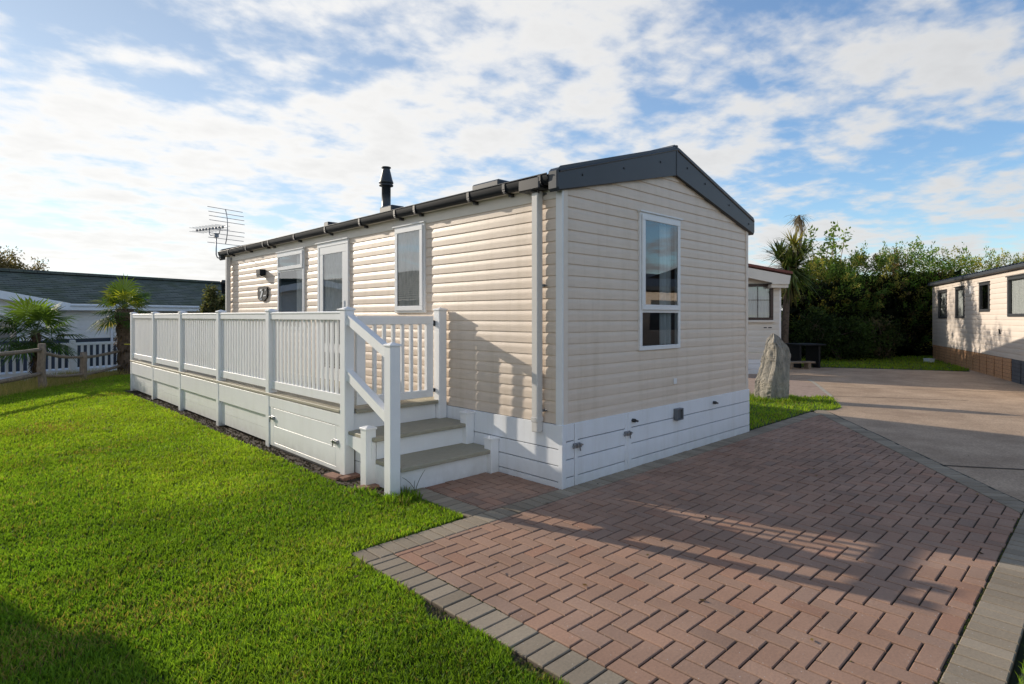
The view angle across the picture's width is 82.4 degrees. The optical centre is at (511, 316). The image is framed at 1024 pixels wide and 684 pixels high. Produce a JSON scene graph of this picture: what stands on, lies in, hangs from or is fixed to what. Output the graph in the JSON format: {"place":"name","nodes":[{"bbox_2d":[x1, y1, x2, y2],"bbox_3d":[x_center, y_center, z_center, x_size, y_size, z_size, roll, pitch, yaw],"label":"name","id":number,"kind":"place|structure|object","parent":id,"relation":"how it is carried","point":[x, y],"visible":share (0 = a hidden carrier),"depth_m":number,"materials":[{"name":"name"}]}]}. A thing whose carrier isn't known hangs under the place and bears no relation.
{"place":"outdoors","nodes":[
{"label":"outdoors","id":0,"kind":"place"},
{"bbox_2d":[110,377,129,390],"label":"grass","id":1,"kind":"structure","parent":0,"point":[124,385],"depth_m":12.54,"materials":[{"name":"green plant"}]},
{"bbox_2d":[125,390,383,500],"bbox_3d":[-4.431,1.509,8.418,0.450,0.001,9.700,0,0,-44],"label":"gravel strip","id":2,"kind":"object","parent":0,"point":[297,458],"visible":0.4,"depth_m":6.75,"materials":[{"name":"brown soil"}]},
{"bbox_2d":[0,374,568,683],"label":"lawn","id":3,"kind":"structure","parent":0,"point":[441,673],"depth_m":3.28,"materials":[{"name":"green plant"}]},
{"bbox_2d":[351,482,422,505],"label":"grass","id":4,"kind":"structure","parent":3,"relation":"on","point":[404,495],"depth_m":4.81,"materials":[{"name":"green plant"}]},
{"bbox_2d":[408,598,562,683],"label":"moss","id":5,"kind":"object","parent":3,"relation":"on","point":[439,613],"visible":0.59,"depth_m":2.58,"materials":[{"name":"green plant"}]},
{"bbox_2d":[0,0,1023,310],"label":"sky","id":6,"kind":"structure","parent":0,"point":[891,121],"materials":[{"name":"blue"}]},
{"bbox_2d":[114,352,1023,683],"bbox_3d":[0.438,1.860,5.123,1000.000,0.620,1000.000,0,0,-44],"label":"ground","id":7,"kind":"structure","parent":0,"point":[1016,672],"depth_m":2.63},
{"bbox_2d":[0,246,49,270],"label":"autumn tree","id":8,"kind":"object","parent":7,"relation":"on","point":[9,264],"visible":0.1,"depth_m":34.04,"materials":[{"name":"brown plant"}]},
{"bbox_2d":[0,292,88,379],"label":"fan palm","id":9,"kind":"object","parent":7,"relation":"on","point":[39,312],"visible":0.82,"depth_m":14.13,"materials":[{"name":"green plant"}]},
{"bbox_2d":[0,343,120,387],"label":"split rail fence","id":10,"kind":"object","parent":7,"relation":"on","point":[40,373],"visible":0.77,"depth_m":12.38,"materials":[{"name":"brown wood"}]},
{"bbox_2d":[0,367,129,396],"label":"dry grass","id":11,"kind":"structure","parent":7,"relation":"on","point":[25,385],"depth_m":13.03,"materials":[{"name":"green plant"}]},
{"bbox_2d":[0,340,138,378],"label":"picket fence","id":12,"kind":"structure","parent":7,"relation":"on","point":[72,364],"depth_m":16.19,"materials":[{"name":"white wood"}]},
{"bbox_2d":[0,268,224,371],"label":"holiday lodge","id":13,"kind":"structure","parent":7,"relation":"on","point":[73,293],"depth_m":19.50,"materials":[{"name":"plastic"}]},
{"bbox_2d":[0,317,19,359],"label":"window","id":14,"kind":"structure","parent":13,"relation":"in","point":[3,335],"depth_m":16.63,"materials":[{"name":"glass"}]},
{"bbox_2d":[86,273,152,374],"bbox_3d":[-10.380,0.213,15.578,1.837,2.811,1.836,0,0,0],"label":"fan palm","id":15,"kind":"object","parent":7,"relation":"on","point":[121,315],"visible":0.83,"depth_m":15.44,"materials":[{"name":"green plant"}]},
{"bbox_2d":[130,307,499,495],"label":"raised deck","id":16,"kind":"structure","parent":7,"relation":"on","point":[391,432],"depth_m":6.14,"materials":[{"name":"white plastic"}]},
{"bbox_2d":[269,408,338,465],"bbox_3d":[-2.223,1.243,6.164,0.063,0.389,1.648,0,0,-44],"label":"access door","id":17,"kind":"structure","parent":16,"relation":"in","point":[311,437],"depth_m":6.08,"materials":[{"name":"white plastic"}]},
{"bbox_2d":[324,472,341,480],"bbox_3d":[-1.663,1.513,5.475,0.210,0.070,0.100,0,0,40],"label":"brick","id":18,"kind":"object","parent":7,"relation":"on","point":[333,475],"visible":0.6,"depth_m":5.44,"materials":[{"name":"brick"}]},
{"bbox_2d":[339,472,360,481],"bbox_3d":[-1.515,1.513,5.465,0.100,0.070,0.210,0,0,38],"label":"brick","id":19,"kind":"object","parent":7,"relation":"on","point":[346,477],"visible":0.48,"depth_m":5.43,"materials":[{"name":"brick"}]},
{"bbox_2d":[357,483,379,489],"bbox_3d":[-1.252,1.520,5.163,0.210,0.070,0.100,0,0,-38],"label":"brick","id":20,"kind":"object","parent":7,"relation":"on","point":[374,485],"visible":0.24,"depth_m":5.14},
{"bbox_2d":[218,145,754,489],"bbox_3d":[-1.245,-0.440,9.488,3.924,3.940,8.775,0,0,-44],"label":"static caravan","id":21,"kind":"object","parent":7,"relation":"on","point":[597,319],"visible":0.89,"depth_m":6.04,"materials":[{"name":"beige plastic"}]},
{"bbox_2d":[190,206,243,258],"bbox_3d":[-5.830,-1.577,11.351,1.020,0.936,0.720,0,0,30],"label":"tv aerial","id":22,"kind":"object","parent":21,"relation":"attached to","point":[216,235],"visible":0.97,"depth_m":11.23,"materials":[{"name":"metal"}]},
{"bbox_2d":[257,286,268,300],"bbox_3d":[-4.238,-0.390,9.946,0.030,0.250,0.425,0,0,-44],"label":"number plaque","id":23,"kind":"object","parent":21,"relation":"attached to","point":[262,293],"visible":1,"depth_m":9.90,"materials":[{"name":"white plastic"}]},
{"bbox_2d":[275,247,304,328],"bbox_3d":[-3.295,-0.422,9.330,0.548,1.244,1.022,0,0,-44],"label":"window","id":24,"kind":"structure","parent":21,"relation":"in","point":[290,263],"depth_m":9.49,"materials":[{"name":"glass"}]},
{"bbox_2d":[315,237,349,380],"bbox_3d":[-2.339,-0.090,8.311,0.583,1.939,0.955,0,0,-44],"label":"door","id":25,"kind":"structure","parent":21,"relation":"in","point":[333,256],"depth_m":8.14,"materials":[{"name":"white plastic"}]},
{"bbox_2d":[392,221,425,312],"bbox_3d":[-1.190,-0.559,6.795,0.068,1.029,0.654,0,0,-44],"label":"window","id":26,"kind":"structure","parent":21,"relation":"in","point":[410,239],"depth_m":6.77,"materials":[{"name":"glass"}]},
{"bbox_2d":[573,413,632,484],"bbox_3d":[0.861,1.239,5.483,0.906,0.582,0.060,0,0,-44],"label":"access door","id":27,"kind":"structure","parent":21,"relation":"in","point":[614,459],"depth_m":5.46,"materials":[{"name":"white plastic"}]},
{"bbox_2d":[637,210,683,350],"bbox_3d":[1.407,-0.367,6.369,0.827,1.424,0.548,0,0,-44],"label":"window","id":28,"kind":"structure","parent":21,"relation":"in","point":[659,235],"depth_m":6.42,"materials":[{"name":"glass"}]},
{"bbox_2d":[352,410,1023,683],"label":"driveway border","id":29,"kind":"object","parent":7,"relation":"on","point":[987,649],"visible":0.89,"depth_m":3.16,"materials":[{"name":"brick"}]},
{"bbox_2d":[402,470,424,491],"bbox_3d":[-0.846,1.400,4.960,0.204,0.202,0.079,0,0,-30],"label":"weed","id":30,"kind":"object","parent":29,"relation":"on","point":[414,484],"visible":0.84,"depth_m":4.96,"materials":[{"name":"green plant"}]},
{"bbox_2d":[789,302,845,360],"bbox_3d":[10.431,0.520,20.029,1.740,2.117,1.709,0,0,0],"label":"shrub","id":31,"kind":"object","parent":7,"relation":"on","point":[811,334],"visible":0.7,"depth_m":19.72,"materials":[{"name":"green plant"}]},
{"bbox_2d":[799,220,870,284],"bbox_3d":[13.524,-1.243,24.508,3.296,5.485,1.927,0,0,0],"label":"young tree","id":32,"kind":"object","parent":7,"relation":"on","point":[831,247],"visible":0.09,"depth_m":24.34,"materials":[{"name":"green plant"}]},
{"bbox_2d":[803,314,884,359],"bbox_3d":[11.399,0.734,20.362,2.579,1.691,2.456,0,0,41],"label":"shrub","id":33,"kind":"object","parent":7,"relation":"on","point":[861,348],"visible":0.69,"depth_m":19.78,"materials":[{"name":"green plant"}]},
{"bbox_2d":[853,311,906,359],"bbox_3d":[12.881,0.692,20.618,1.742,1.799,1.806,0,0,0],"label":"shrub","id":34,"kind":"object","parent":7,"relation":"on","point":[889,332],"visible":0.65,"depth_m":20.37,"materials":[{"name":"green plant"}]},
{"bbox_2d":[907,242,997,273],"bbox_3d":[18.379,-0.582,23.997,4.403,4.895,3.606,0,0,0],"label":"conifer","id":35,"kind":"object","parent":7,"relation":"on","point":[964,259],"visible":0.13,"depth_m":23.49,"materials":[{"name":"green plant"}]},
{"bbox_2d":[953,247,1023,274],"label":"conifer","id":36,"kind":"object","parent":7,"relation":"on","point":[998,263],"visible":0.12,"depth_m":24.51,"materials":[{"name":"green plant"}]},
{"bbox_2d":[394,411,1023,683],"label":"driveway","id":37,"kind":"structure","parent":0,"point":[594,538],"depth_m":3.60,"materials":[{"name":"brick"}]},
{"bbox_2d":[20,403,1013,673],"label":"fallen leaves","id":38,"kind":"object","parent":37,"relation":"on","point":[586,585],"visible":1,"depth_m":3.55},
{"bbox_2d":[393,455,1021,683],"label":"moss","id":39,"kind":"object","parent":37,"relation":"on","point":[969,616],"visible":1,"depth_m":3.14,"materials":[{"name":"green plant"}]},
{"bbox_2d":[748,374,824,396],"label":"path","id":40,"kind":"structure","parent":0,"point":[798,388],"depth_m":12.25,"materials":[{"name":"grey concrete"}]},
{"bbox_2d":[749,394,840,429],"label":"lawn","id":41,"kind":"structure","parent":0,"point":[787,410],"depth_m":9.47,"materials":[{"name":"green plant"}]},
{"bbox_2d":[754,333,790,399],"bbox_3d":[4.756,0.931,10.671,0.642,1.265,0.432,0,0,0],"label":"standing stone","id":42,"kind":"object","parent":41,"relation":"on","point":[772,378],"visible":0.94,"depth_m":10.53,"materials":[{"name":"grey stone"}]},
{"bbox_2d":[749,392,804,402],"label":"grass","id":43,"kind":"structure","parent":41,"relation":"on","point":[790,396],"depth_m":10.42,"materials":[{"name":"green plant"}]},
{"bbox_2d":[801,355,969,371],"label":"lawn","id":44,"kind":"structure","parent":0,"point":[888,366],"depth_m":17.64,"materials":[{"name":"green plant"}]},
{"bbox_2d":[756,214,827,342],"bbox_3d":[9.157,-0.902,19.154,2.453,4.905,2.250,0,0,0],"label":"cordyline palm","id":45,"kind":"object","parent":44,"relation":"on","point":[792,258],"visible":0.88,"depth_m":18.92,"materials":[{"name":"green plant"}]},
{"bbox_2d":[781,251,890,357],"bbox_3d":[11.729,-0.365,22.018,4.444,4.453,3.486,0,0,0],"label":"conifer","id":46,"kind":"object","parent":44,"relation":"on","point":[840,298],"visible":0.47,"depth_m":21.18,"materials":[{"name":"green plant"}]},
{"bbox_2d":[817,241,942,356],"bbox_3d":[14.041,-0.572,22.662,4.271,4.819,3.684,0,0,0],"label":"conifer","id":47,"kind":"object","parent":44,"relation":"on","point":[899,289],"visible":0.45,"depth_m":21.63,"materials":[{"name":"green plant"}]},
{"bbox_2d":[864,236,968,356],"bbox_3d":[15.771,-0.661,22.863,3.634,5.076,3.631,0,0,-28],"label":"conifer","id":48,"kind":"object","parent":44,"relation":"on","point":[946,274],"visible":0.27,"depth_m":21.94,"materials":[{"name":"green plant"}]},
{"bbox_2d":[923,358,934,362],"bbox_3d":[13.689,1.438,19.200,0.260,0.125,0.220,0,0,-11],"label":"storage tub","id":49,"kind":"object","parent":44,"relation":"on","point":[931,360],"visible":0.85,"depth_m":19.12,"materials":[{"name":"plastic"}]},
{"bbox_2d":[789,367,1023,502],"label":"road","id":50,"kind":"structure","parent":0,"point":[977,422],"depth_m":9.10,"materials":[{"name":"concrete"}]},
{"bbox_2d":[748,263,792,373],"bbox_3d":[5.520,-0.130,19.740,3.440,3.320,9.320,0,0,0],"label":"white caravan","id":51,"kind":"object","parent":50,"relation":"on","point":[766,285],"visible":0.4,"depth_m":15.39,"materials":[{"name":"plastic"}]},
{"bbox_2d":[748,284,775,321],"bbox_3d":[6.090,-0.355,15.655,1.620,1.010,0.690,0,0,0],"label":"window","id":52,"kind":"structure","parent":51,"relation":"in","point":[760,297],"depth_m":15.45,"materials":[{"name":"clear glass"}]},
{"bbox_2d":[790,361,815,368],"bbox_3d":[8.307,1.400,16.904,0.850,0.220,0.260,0,0,-9],"label":"bench","id":53,"kind":"object","parent":50,"relation":"on","point":[807,364],"visible":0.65,"depth_m":16.84,"materials":[{"name":"brown wood"}]},
{"bbox_2d":[785,343,825,367],"bbox_3d":[8.697,1.150,17.400,0.840,0.700,0.800,0,0,-9],"label":"garden table","id":54,"kind":"object","parent":50,"relation":"on","point":[813,351],"visible":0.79,"depth_m":17.28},
{"bbox_2d":[809,380,831,395],"bbox_3d":[6.558,1.500,12.473,0.095,0.001,3.119,0,0,20],"label":"path edging","id":55,"kind":"object","parent":50,"relation":"on","point":[823,390],"visible":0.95,"depth_m":12.22,"materials":[{"name":"grey concrete"}]},
{"bbox_2d":[928,261,1023,384],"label":"cream caravan","id":56,"kind":"object","parent":50,"relation":"on","point":[977,321],"visible":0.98,"depth_m":15.56,"materials":[{"name":"beige plastic"}]},
{"bbox_2d":[937,289,946,317],"bbox_3d":[14.497,-0.420,19.305,0.560,0.940,1.150,0,0,25],"label":"window","id":57,"kind":"structure","parent":56,"relation":"in","point":[942,294],"depth_m":19.59,"materials":[{"name":"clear glass"}]},
{"bbox_2d":[954,285,964,317],"bbox_3d":[13.632,-0.435,17.425,0.560,0.950,1.010,0,0,25],"label":"window","id":58,"kind":"structure","parent":56,"relation":"in","point":[959,290],"depth_m":17.69,"materials":[{"name":"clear glass"}]},
{"bbox_2d":[978,281,989,311],"bbox_3d":[12.651,-0.525,15.300,0.560,0.790,0.910,0,0,25],"label":"window","id":59,"kind":"structure","parent":56,"relation":"in","point":[984,287],"depth_m":15.70,"materials":[{"name":"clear glass"}]},
{"bbox_2d":[1005,273,1023,316],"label":"window","id":60,"kind":"structure","parent":56,"relation":"in","point":[1015,283],"depth_m":13.45,"materials":[{"name":"clear glass"}]},
{"bbox_2d":[1015,660,1023,683],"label":"lawn","id":61,"kind":"structure","parent":0,"point":[1022,673],"depth_m":2.44,"materials":[{"name":"green plant"}]},
{"label":"lawn","id":62,"kind":"structure","parent":0,"visible":0},
{"bbox_2d":[197,283,224,312],"bbox_3d":[-8.790,0.490,17.458,1.367,3.024,1.557,0,0,0],"label":"olive tree","id":63,"kind":"object","parent":62,"relation":"on","point":[212,302],"visible":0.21,"depth_m":17.30,"materials":[{"name":"green plant"}]}
]}

